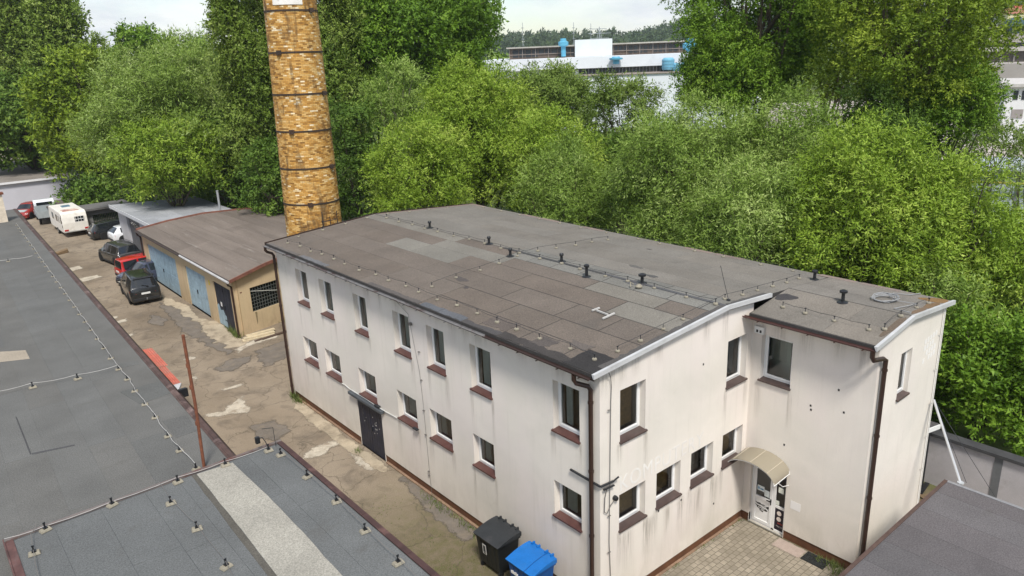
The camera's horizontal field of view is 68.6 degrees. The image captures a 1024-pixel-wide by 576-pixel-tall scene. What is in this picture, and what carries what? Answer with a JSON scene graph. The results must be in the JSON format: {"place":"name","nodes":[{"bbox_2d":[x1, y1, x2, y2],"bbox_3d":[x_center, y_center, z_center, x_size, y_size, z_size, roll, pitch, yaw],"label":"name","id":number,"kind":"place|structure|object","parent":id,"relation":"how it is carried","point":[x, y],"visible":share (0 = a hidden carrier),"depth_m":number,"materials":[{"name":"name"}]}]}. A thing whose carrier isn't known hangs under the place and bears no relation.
{"place":"outdoors","nodes":[
{"label":"outdoors","id":0,"kind":"place"},
{"bbox_2d":[72,0,924,49],"label":"sky","id":1,"kind":"structure","parent":0,"point":[626,15],"materials":[{"name":"white"}]},
{"bbox_2d":[2,73,1023,575],"bbox_3d":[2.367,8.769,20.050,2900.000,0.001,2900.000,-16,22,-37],"label":"ground","id":2,"kind":"structure","parent":0,"point":[264,393],"depth_m":33.16,"materials":[{"name":"concrete"}]},
{"bbox_2d":[0,0,35,130],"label":"poplar tree","id":3,"kind":"object","parent":2,"relation":"on","point":[11,38],"visible":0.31,"depth_m":92.10,"materials":[{"name":"green plant"}]},
{"bbox_2d":[0,61,63,171],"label":"tree","id":4,"kind":"object","parent":2,"relation":"on","point":[14,145],"visible":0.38,"depth_m":84.69,"materials":[{"name":"green plant"}]},
{"bbox_2d":[0,154,82,209],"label":"hall","id":5,"kind":"structure","parent":2,"relation":"on","point":[19,185],"depth_m":83.86,"materials":[{"name":"paint"}]},
{"bbox_2d":[32,197,54,223],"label":"truck","id":6,"kind":"object","parent":2,"relation":"on","point":[41,210],"visible":0.55,"depth_m":75.83,"materials":[{"name":"white paint"}]},
{"bbox_2d":[12,0,97,74],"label":"poplar tree","id":7,"kind":"object","parent":2,"relation":"on","point":[61,22],"visible":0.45,"depth_m":89.65,"materials":[{"name":"green plant"}]},
{"bbox_2d":[48,203,88,233],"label":"caravan","id":8,"kind":"object","parent":2,"relation":"on","point":[68,217],"visible":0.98,"depth_m":68.11,"materials":[{"name":"white metal"}]},
{"bbox_2d":[9,39,133,182],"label":"tree","id":9,"kind":"object","parent":2,"relation":"on","point":[53,110],"visible":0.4,"depth_m":76.15,"materials":[{"name":"green plant"}]},
{"bbox_2d":[57,172,119,215],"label":"shrub","id":10,"kind":"object","parent":2,"relation":"on","point":[91,184],"visible":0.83,"depth_m":74.44,"materials":[{"name":"green plant"}]},
{"bbox_2d":[61,123,132,197],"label":"tree","id":11,"kind":"object","parent":2,"relation":"on","point":[85,168],"visible":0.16,"depth_m":77.12,"materials":[{"name":"green plant"}]},
{"bbox_2d":[87,217,119,239],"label":"parked car","id":12,"kind":"object","parent":2,"relation":"on","point":[98,229],"visible":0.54,"depth_m":66.37,"materials":[{"name":"black paint"}]},
{"bbox_2d":[79,199,129,231],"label":"dark garage","id":13,"kind":"structure","parent":2,"relation":"on","point":[96,209],"depth_m":70.29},
{"bbox_2d":[0,209,235,575],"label":"workshop","id":14,"kind":"structure","parent":2,"relation":"on","point":[69,446],"depth_m":24.67,"materials":[{"name":"paint"}]},
{"bbox_2d":[181,334,205,466],"bbox_3d":[-8.529,3.105,20.149,0.105,3.914,0.186,4,19,21],"label":"rusty pole","id":15,"kind":"object","parent":14,"relation":"on","point":[191,387],"visible":0.91,"depth_m":20.09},
{"bbox_2d":[98,239,141,264],"bbox_3d":[-30.635,-2.852,58.529,4.638,1.761,2.180,14,23,41],"label":"parked car","id":16,"kind":"object","parent":2,"relation":"on","point":[111,251],"visible":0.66,"depth_m":57.39,"materials":[{"name":"paint"}]},
{"bbox_2d":[114,252,146,275],"bbox_3d":[-26.556,-1.698,54.549,3.988,1.631,2.040,-18,23,-41],"label":"parked van","id":17,"kind":"object","parent":2,"relation":"on","point":[123,264],"visible":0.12,"depth_m":53.24,"materials":[{"name":"red paint"}]},
{"bbox_2d":[105,17,167,79],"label":"tree","id":18,"kind":"object","parent":2,"relation":"on","point":[142,35],"visible":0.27,"depth_m":102.93,"materials":[{"name":"green plant"}]},
{"bbox_2d":[116,259,157,283],"bbox_3d":[-25.706,-1.219,53.119,2.100,1.511,4.138,12,23,38],"label":"parked car","id":19,"kind":"object","parent":2,"relation":"on","point":[148,264],"visible":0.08,"depth_m":52.45,"materials":[{"name":"grey paint"}]},
{"bbox_2d":[118,268,161,304],"bbox_3d":[-24.519,-0.292,49.404,2.200,1.881,4.766,-14,21,-33],"label":"parked car","id":20,"kind":"object","parent":2,"relation":"on","point":[139,285],"visible":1,"depth_m":47.91,"materials":[{"name":"black paint"}]},
{"bbox_2d":[59,32,239,204],"bbox_3d":[-29.546,-13.460,66.087,17.078,17.353,17.773,-16,22,-37],"label":"tree","id":21,"kind":"object","parent":2,"relation":"on","point":[163,77],"visible":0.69,"depth_m":61.81,"materials":[{"name":"green plant"}]},
{"bbox_2d":[97,106,233,206],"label":"tree","id":22,"kind":"object","parent":2,"relation":"on","point":[152,168],"visible":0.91,"depth_m":60.07,"materials":[{"name":"green plant"}]},
{"bbox_2d":[109,196,229,251],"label":"grey garage","id":23,"kind":"structure","parent":2,"relation":"on","point":[132,217],"depth_m":62.36,"materials":[{"name":"paint"}]},
{"bbox_2d":[149,24,232,119],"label":"tree","id":24,"kind":"object","parent":2,"relation":"on","point":[198,41],"visible":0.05,"depth_m":71.44,"materials":[{"name":"green plant"}]},
{"bbox_2d":[159,302,232,354],"bbox_3d":[-18.714,2.198,43.604,1.690,0.001,12.610,-16,22,-37],"label":"dark patch","id":25,"kind":"object","parent":2,"relation":"on","point":[192,329],"visible":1,"depth_m":43.19,"materials":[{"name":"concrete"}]},
{"bbox_2d":[161,294,248,348],"bbox_3d":[-19.006,1.781,44.993,2.080,0.001,13.910,-16,22,-37],"label":"concrete apron","id":26,"kind":"object","parent":2,"relation":"on","point":[217,331],"visible":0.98,"depth_m":43.12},
{"bbox_2d":[182,107,259,208],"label":"tree","id":27,"kind":"object","parent":2,"relation":"on","point":[232,182],"visible":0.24,"depth_m":63.53,"materials":[{"name":"green plant"}]},
{"bbox_2d":[2,439,440,575],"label":"annex","id":28,"kind":"object","parent":2,"relation":"on","point":[259,513],"visible":1,"depth_m":17.56,"materials":[{"name":"paint"}]},
{"bbox_2d":[206,396,250,416],"bbox_3d":[-12.366,5.322,32.882,2.210,0.001,2.210,-16,22,-37],"label":"cement patch","id":29,"kind":"object","parent":2,"relation":"on","point":[238,405],"visible":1,"depth_m":32.86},
{"bbox_2d":[214,355,251,371],"bbox_3d":[-14.025,3.795,37.909,1.548,0.001,2.435,4,19,20],"label":"dark patch","id":30,"kind":"object","parent":2,"relation":"on","point":[231,364],"visible":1,"depth_m":37.78,"materials":[{"name":"concrete"}]},
{"bbox_2d":[196,0,276,205],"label":"poplar tree","id":31,"kind":"object","parent":2,"relation":"on","point":[248,66],"visible":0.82,"depth_m":59.09,"materials":[{"name":"green plant"}]},
{"bbox_2d":[134,208,342,336],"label":"beige garage","id":32,"kind":"structure","parent":2,"relation":"on","point":[218,266],"depth_m":46.02,"materials":[{"name":"paint"}]},
{"bbox_2d":[148,244,180,295],"bbox_3d":[-23.535,-1.269,50.863,0.110,2.560,6.280,-16,22,-37],"label":"garage door","id":33,"kind":"structure","parent":32,"relation":"in","point":[165,265],"depth_m":50.62,"materials":[{"name":"metal"}]},
{"bbox_2d":[186,266,210,315],"bbox_3d":[-19.120,0.158,45.823,0.110,2.520,3.580,-16,22,-37],"label":"garage door","id":34,"kind":"structure","parent":32,"relation":"in","point":[197,285],"depth_m":45.82,"materials":[{"name":"metal"}]},
{"bbox_2d":[214,282,235,330],"bbox_3d":[-16.205,1.069,42.484,0.110,2.560,2.630,-16,22,-37],"label":"garage door","id":35,"kind":"structure","parent":32,"relation":"in","point":[225,309],"depth_m":42.51,"materials":[{"name":"metal"}]},
{"bbox_2d":[250,280,278,311],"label":"window","id":36,"kind":"structure","parent":32,"relation":"in","point":[264,295],"depth_m":42.58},
{"bbox_2d":[238,0,276,138],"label":"poplar tree","id":37,"kind":"object","parent":2,"relation":"on","point":[258,18],"visible":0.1,"depth_m":61.48,"materials":[{"name":"green plant"}]},
{"bbox_2d":[232,132,284,216],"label":"tree","id":38,"kind":"object","parent":2,"relation":"on","point":[265,152],"visible":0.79,"depth_m":54.41,"materials":[{"name":"green plant"}]},
{"bbox_2d":[249,420,291,440],"bbox_3d":[-9.950,5.882,30.749,1.690,0.001,2.340,-16,22,-37],"label":"dark patch","id":39,"kind":"object","parent":2,"relation":"on","point":[280,430],"visible":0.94,"depth_m":30.87,"materials":[{"name":"concrete"}]},
{"bbox_2d":[255,341,289,366],"bbox_3d":[-12.230,3.383,39.009,2.730,0.001,3.120,-16,22,-37],"label":"dark patch","id":40,"kind":"object","parent":2,"relation":"on","point":[270,355],"visible":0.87,"depth_m":38.93,"materials":[{"name":"concrete"}]},
{"bbox_2d":[263,0,341,235],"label":"factory chimney","id":41,"kind":"object","parent":2,"relation":"on","point":[310,192],"visible":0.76,"depth_m":35.80,"materials":[{"name":"brick"}]},
{"bbox_2d":[303,440,338,458],"bbox_3d":[-7.452,6.282,29.176,1.820,0.001,1.170,-16,22,-37],"label":"cement patch","id":42,"kind":"object","parent":2,"relation":"on","point":[321,449],"visible":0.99,"depth_m":29.15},
{"bbox_2d":[294,401,391,471],"bbox_3d":[-7.101,5.895,30.365,1.040,0.001,8.320,-16,22,-37],"label":"concrete apron","id":43,"kind":"object","parent":2,"relation":"on","point":[333,433],"visible":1,"depth_m":30.09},
{"bbox_2d":[316,0,375,217],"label":"poplar tree","id":44,"kind":"object","parent":2,"relation":"on","point":[335,17],"visible":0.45,"depth_m":58.25,"materials":[{"name":"green plant"}]},
{"bbox_2d":[328,92,391,220],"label":"tree","id":45,"kind":"object","parent":2,"relation":"on","point":[359,111],"visible":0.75,"depth_m":51.21,"materials":[{"name":"green plant"}]},
{"bbox_2d":[334,10,421,205],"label":"tree","id":46,"kind":"object","parent":2,"relation":"on","point":[379,48],"visible":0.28,"depth_m":61.75,"materials":[{"name":"green plant"}]},
{"bbox_2d":[353,54,431,209],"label":"tree","id":47,"kind":"object","parent":2,"relation":"on","point":[394,99],"visible":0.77,"depth_m":53.87,"materials":[{"name":"green plant"}]},
{"bbox_2d":[348,104,487,213],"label":"tree","id":48,"kind":"object","parent":2,"relation":"on","point":[434,159],"visible":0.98,"depth_m":42.39,"materials":[{"name":"green plant"}]},
{"bbox_2d":[350,0,509,207],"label":"tree","id":49,"kind":"object","parent":2,"relation":"on","point":[440,28],"visible":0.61,"depth_m":64.42,"materials":[{"name":"green plant"}]},
{"bbox_2d":[398,476,475,540],"bbox_3d":[-2.671,7.341,25.221,1.170,0.001,4.940,-16,22,-37],"label":"yard patch","id":50,"kind":"object","parent":2,"relation":"on","point":[462,532],"visible":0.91,"depth_m":24.78,"materials":[{"name":"concrete"}]},
{"bbox_2d":[409,51,560,209],"bbox_3d":[-1.819,-7.885,48.901,10.967,14.883,11.086,0,18,9],"label":"tree","id":51,"kind":"object","parent":2,"relation":"on","point":[479,102],"visible":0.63,"depth_m":45.64,"materials":[{"name":"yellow plant"}]},
{"bbox_2d":[473,516,521,575],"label":"rubbish bin","id":52,"kind":"object","parent":2,"relation":"on","point":[497,537],"visible":0.89,"depth_m":21.64,"materials":[{"name":"black plastic"}]},
{"bbox_2d":[505,541,556,575],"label":"rubbish bin","id":53,"kind":"object","parent":2,"relation":"on","point":[529,558],"visible":1,"depth_m":20.49,"materials":[{"name":"blue plastic"}]},
{"bbox_2d":[225,319,845,575],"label":"grass tufts","id":54,"kind":"object","parent":2,"relation":"on","point":[236,335],"visible":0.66,"depth_m":24.38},
{"bbox_2d":[48,166,1023,416],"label":"undergrowth","id":55,"kind":"object","parent":2,"relation":"on","point":[210,196],"visible":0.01,"depth_m":70.50,"materials":[{"name":"green plant"}]},
{"bbox_2d":[493,99,611,215],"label":"tree","id":56,"kind":"object","parent":2,"relation":"on","point":[535,129],"visible":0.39,"depth_m":43.42,"materials":[{"name":"green plant"}]},
{"bbox_2d":[499,128,620,231],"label":"tree","id":57,"kind":"object","parent":2,"relation":"on","point":[573,208],"visible":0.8,"depth_m":38.26,"materials":[{"name":"green plant"}]},
{"bbox_2d":[508,57,614,133],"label":"tree","id":58,"kind":"object","parent":2,"relation":"on","point":[565,85],"visible":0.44,"depth_m":59.83,"materials":[{"name":"green plant"}]},
{"bbox_2d":[106,0,1022,58],"bbox_3d":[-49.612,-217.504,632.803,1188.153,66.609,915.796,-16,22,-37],"label":"distant forest","id":59,"kind":"object","parent":2,"relation":"on","point":[661,32],"visible":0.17,"depth_m":717.83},
{"bbox_2d":[263,203,955,575],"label":"office building","id":60,"kind":"structure","parent":2,"relation":"on","point":[657,451],"depth_m":21.99,"materials":[{"name":"paint"}]},
{"bbox_2d":[359,370,377,404],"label":"window","id":61,"kind":"structure","parent":60,"relation":"in","point":[367,394],"depth_m":28.31,"materials":[{"name":"white plastic"}]},
{"bbox_2d":[358,400,385,459],"bbox_3d":[-5.333,5.321,28.521,0.100,2.030,1.780,-16,22,-37],"label":"door","id":62,"kind":"structure","parent":60,"relation":"in","point":[370,420],"depth_m":28.50,"materials":[{"name":"metal"}]},
{"bbox_2d":[394,313,411,359],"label":"window","id":63,"kind":"structure","parent":60,"relation":"in","point":[405,351],"depth_m":25.39,"materials":[{"name":"white plastic"}]},
{"bbox_2d":[397,393,417,427],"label":"window","id":64,"kind":"structure","parent":60,"relation":"in","point":[408,419],"depth_m":26.29,"materials":[{"name":"white plastic"}]},
{"bbox_2d":[427,327,446,376],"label":"window","id":65,"kind":"structure","parent":60,"relation":"in","point":[437,367],"depth_m":23.91,"materials":[{"name":"white plastic"}]},
{"bbox_2d":[429,411,453,452],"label":"window","id":66,"kind":"structure","parent":60,"relation":"in","point":[440,439],"depth_m":24.85,"materials":[{"name":"white plastic"}]},
{"bbox_2d":[470,346,492,399],"bbox_3d":[-0.737,2.371,21.990,0.585,1.475,1.030,-16,22,-37],"label":"window","id":67,"kind":"structure","parent":60,"relation":"in","point":[481,389],"depth_m":22.21,"materials":[{"name":"white plastic"}]},
{"bbox_2d":[472,436,495,478],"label":"window","id":68,"kind":"structure","parent":60,"relation":"in","point":[489,469],"depth_m":23.12,"materials":[{"name":"white plastic"}]},
{"bbox_2d":[551,382,580,444],"bbox_3d":[1.557,3.103,19.368,0.585,1.475,1.030,-16,22,-37],"label":"window","id":69,"kind":"structure","parent":60,"relation":"in","point":[564,430],"depth_m":19.61,"materials":[{"name":"white plastic"}]},
{"bbox_2d":[552,483,582,532],"bbox_3d":[1.663,5.761,20.209,0.585,1.115,1.100,-16,22,-37],"label":"window","id":70,"kind":"structure","parent":60,"relation":"in","point":[574,499],"depth_m":20.43,"materials":[{"name":"white plastic"}]},
{"bbox_2d":[618,484,647,532],"bbox_3d":[3.085,5.747,20.066,1.100,1.117,0.470,-16,22,-37],"label":"window","id":71,"kind":"structure","parent":60,"relation":"in","point":[625,499],"depth_m":20.29,"materials":[{"name":"white plastic"}]},
{"bbox_2d":[619,382,647,444],"bbox_3d":[2.965,3.091,19.219,1.030,1.477,0.470,-16,22,-37],"label":"window","id":72,"kind":"structure","parent":60,"relation":"in","point":[625,394],"depth_m":19.46,"materials":[{"name":"white plastic"}]},
{"bbox_2d":[655,463,681,509],"bbox_3d":[4.231,5.414,20.975,1.100,1.117,0.470,-16,22,-37],"label":"window","id":73,"kind":"structure","parent":60,"relation":"in","point":[667,496],"depth_m":21.20,"materials":[{"name":"white plastic"}]},
{"bbox_2d":[690,445,713,488],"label":"window","id":74,"kind":"structure","parent":60,"relation":"in","point":[696,478],"depth_m":22.07,"materials":[{"name":"white plastic"}]},
{"bbox_2d":[721,428,737,469],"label":"window","id":75,"kind":"structure","parent":60,"relation":"in","point":[725,445],"depth_m":23.05,"materials":[{"name":"white plastic"}]},
{"bbox_2d":[725,336,747,389],"bbox_3d":[6.432,2.082,21.970,1.030,1.477,0.470,-16,22,-37],"label":"window","id":76,"kind":"structure","parent":60,"relation":"in","point":[731,380],"depth_m":22.23,"materials":[{"name":"white plastic"}]},
{"bbox_2d":[752,466,773,526],"bbox_3d":[7.748,6.378,23.208,0.130,2.048,0.656,-16,22,-37],"label":"door","id":77,"kind":"structure","parent":60,"relation":"in","point":[762,506],"depth_m":23.32,"materials":[{"name":"white plastic"}]},
{"bbox_2d":[757,335,792,390],"bbox_3d":[7.690,2.106,21.734,0.325,1.475,1.040,-16,22,-37],"label":"window","id":78,"kind":"structure","parent":60,"relation":"in","point":[767,378],"depth_m":21.98,"materials":[{"name":"white plastic"}]},
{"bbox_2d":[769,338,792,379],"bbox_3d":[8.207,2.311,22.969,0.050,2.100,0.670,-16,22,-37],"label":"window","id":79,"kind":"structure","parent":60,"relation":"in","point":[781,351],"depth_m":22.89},
{"bbox_2d":[871,292,920,312],"bbox_3d":[10.903,0.332,21.407,1.193,0.282,2.770,10,21,33],"label":"cable coil","id":80,"kind":"object","parent":60,"relation":"on","point":[885,294],"visible":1,"depth_m":21.42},
{"bbox_2d":[896,351,909,401],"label":"window","id":81,"kind":"structure","parent":60,"relation":"in","point":[900,395],"depth_m":20.87,"materials":[{"name":"white plastic"}]},
{"bbox_2d":[573,64,670,232],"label":"tree","id":82,"kind":"object","parent":2,"relation":"on","point":[611,93],"visible":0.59,"depth_m":51.09,"materials":[{"name":"green plant"}]},
{"bbox_2d":[592,123,657,233],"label":"tree","id":83,"kind":"object","parent":2,"relation":"on","point":[611,142],"visible":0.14,"depth_m":46.02,"materials":[{"name":"green plant"}]},
{"bbox_2d":[588,80,769,256],"bbox_3d":[8.401,-3.501,36.823,9.087,12.965,8.718,-16,22,-37],"label":"tree","id":84,"kind":"object","parent":2,"relation":"on","point":[694,152],"visible":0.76,"depth_m":34.50,"materials":[{"name":"green plant"}]},
{"bbox_2d":[667,27,806,159],"bbox_3d":[15.300,-10.118,52.620,9.226,15.543,9.866,-16,22,-37],"label":"tree","id":85,"kind":"object","parent":2,"relation":"on","point":[724,85],"visible":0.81,"depth_m":49.01,"materials":[{"name":"green plant"}]},
{"bbox_2d":[670,147,824,273],"bbox_3d":[9.892,-0.770,32.078,6.705,10.509,6.839,-16,22,-37],"label":"tree","id":86,"kind":"object","parent":2,"relation":"on","point":[722,231],"visible":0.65,"depth_m":30.32,"materials":[{"name":"green plant"}]},
{"bbox_2d":[658,0,856,148],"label":"tree","id":87,"kind":"object","parent":2,"relation":"on","point":[703,14],"visible":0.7,"depth_m":48.69,"materials":[{"name":"green plant"}]},
{"bbox_2d":[721,73,852,253],"bbox_3d":[13.142,-3.651,36.530,7.206,13.043,7.265,-16,22,-37],"label":"tree","id":88,"kind":"object","parent":2,"relation":"on","point":[778,145],"visible":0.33,"depth_m":34.34,"materials":[{"name":"green plant"}]},
{"bbox_2d":[756,0,889,133],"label":"tree","id":89,"kind":"object","parent":2,"relation":"on","point":[835,101],"visible":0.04,"depth_m":52.77,"materials":[{"name":"green plant"}]},
{"bbox_2d":[759,102,968,293],"bbox_3d":[14.292,-1.467,30.954,7.616,12.145,7.369,9,21,32],"label":"tree","id":90,"kind":"object","parent":2,"relation":"on","point":[854,168],"visible":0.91,"depth_m":28.88,"materials":[{"name":"green plant"}]},
{"bbox_2d":[820,71,970,221],"bbox_3d":[20.844,-5.775,42.558,7.866,12.886,8.616,-10,19,-23],"label":"tree","id":91,"kind":"object","parent":2,"relation":"on","point":[882,91],"visible":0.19,"depth_m":40.29,"materials":[{"name":"green plant"}]},
{"bbox_2d":[793,0,1023,160],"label":"tree","id":92,"kind":"object","parent":2,"relation":"on","point":[889,35],"visible":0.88,"depth_m":39.59,"materials":[{"name":"green plant"}]},
{"bbox_2d":[853,135,1023,319],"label":"tree","id":93,"kind":"object","parent":2,"relation":"on","point":[959,239],"visible":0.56,"depth_m":28.60,"materials":[{"name":"green plant"}]},
{"bbox_2d":[888,55,1020,163],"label":"tree","id":94,"kind":"object","parent":2,"relation":"on","point":[977,112],"visible":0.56,"depth_m":39.94,"materials":[{"name":"green plant"}]},
{"bbox_2d":[906,255,1011,414],"bbox_3d":[16.387,1.951,28.731,4.857,6.832,4.593,-5,18,-7],"label":"shrub","id":95,"kind":"object","parent":2,"relation":"on","point":[944,282],"visible":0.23,"depth_m":27.67,"materials":[{"name":"green plant"}]},
{"bbox_2d":[924,429,1023,507],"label":"boundary wall","id":96,"kind":"structure","parent":2,"relation":"on","point":[1001,472],"depth_m":24.05,"materials":[{"name":"paint"}]},
{"bbox_2d":[931,295,1023,444],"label":"shrub","id":97,"kind":"object","parent":2,"relation":"on","point":[971,327],"visible":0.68,"depth_m":25.51,"materials":[{"name":"green plant"}]},
{"bbox_2d":[932,198,1023,328],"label":"tree","id":98,"kind":"object","parent":2,"relation":"on","point":[1017,278],"visible":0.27,"depth_m":29.02,"materials":[{"name":"green plant"}]},
{"bbox_2d":[937,112,1023,204],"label":"tree","id":99,"kind":"object","parent":2,"relation":"on","point":[1018,134],"visible":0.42,"depth_m":46.94,"materials":[{"name":"green plant"}]},
{"bbox_2d":[949,306,1023,456],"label":"shrub","id":100,"kind":"object","parent":2,"relation":"on","point":[1009,413],"visible":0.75,"depth_m":24.66,"materials":[{"name":"green plant"}]},
{"bbox_2d":[995,78,1023,141],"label":"white house","id":101,"kind":"structure","parent":2,"relation":"on","point":[1017,104],"depth_m":99.89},
{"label":"grass bank","id":102,"kind":"object","parent":2,"relation":"on","visible":0},
{"bbox_2d":[993,150,1023,249],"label":"tree","id":103,"kind":"object","parent":102,"relation":"on","point":[1015,190],"visible":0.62,"depth_m":43.25,"materials":[{"name":"green plant"}]},
{"bbox_2d":[661,518,843,575],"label":"paving","id":104,"kind":"structure","parent":0,"point":[743,548],"depth_m":21.99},
{"bbox_2d":[772,538,805,557],"bbox_3d":[8.251,7.747,22.400,0.450,0.014,0.860,-16,22,-37],"label":"door slab","id":105,"kind":"structure","parent":104,"relation":"on","point":[788,547],"depth_m":22.39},
{"bbox_2d":[800,551,829,569],"bbox_3d":[8.809,7.901,21.811,0.460,0.031,0.690,-16,22,-37],"label":"door mat","id":106,"kind":"object","parent":104,"relation":"on","point":[808,557],"depth_m":21.78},
{"bbox_2d":[838,479,1023,575],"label":"store","id":107,"kind":"structure","parent":104,"relation":"on","point":[944,527],"depth_m":18.11,"materials":[{"name":"paint"}]},
{"bbox_2d":[933,399,963,484],"bbox_3d":[12.357,4.321,21.279,0.179,1.418,2.429,1,18,10],"label":"guy pole","id":108,"kind":"object","parent":107,"relation":"attached to","point":[959,481],"visible":1,"depth_m":21.18,"materials":[{"name":"silver metal"}]},
{"bbox_2d":[765,101,961,127],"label":"factory yard","id":109,"kind":"structure","parent":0,"point":[806,111],"depth_m":159.98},
{"bbox_2d":[484,38,760,131],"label":"white factory","id":110,"kind":"structure","parent":109,"relation":"on","point":[592,56],"depth_m":137.62,"materials":[{"name":"paint"}]},
{"bbox_2d":[968,156,1023,233],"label":"blue store","id":111,"kind":"structure","parent":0,"point":[1010,201],"depth_m":53.23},
{"bbox_2d":[977,17,1023,103],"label":"concrete works","id":112,"kind":"structure","parent":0,"point":[1014,69],"depth_m":147.56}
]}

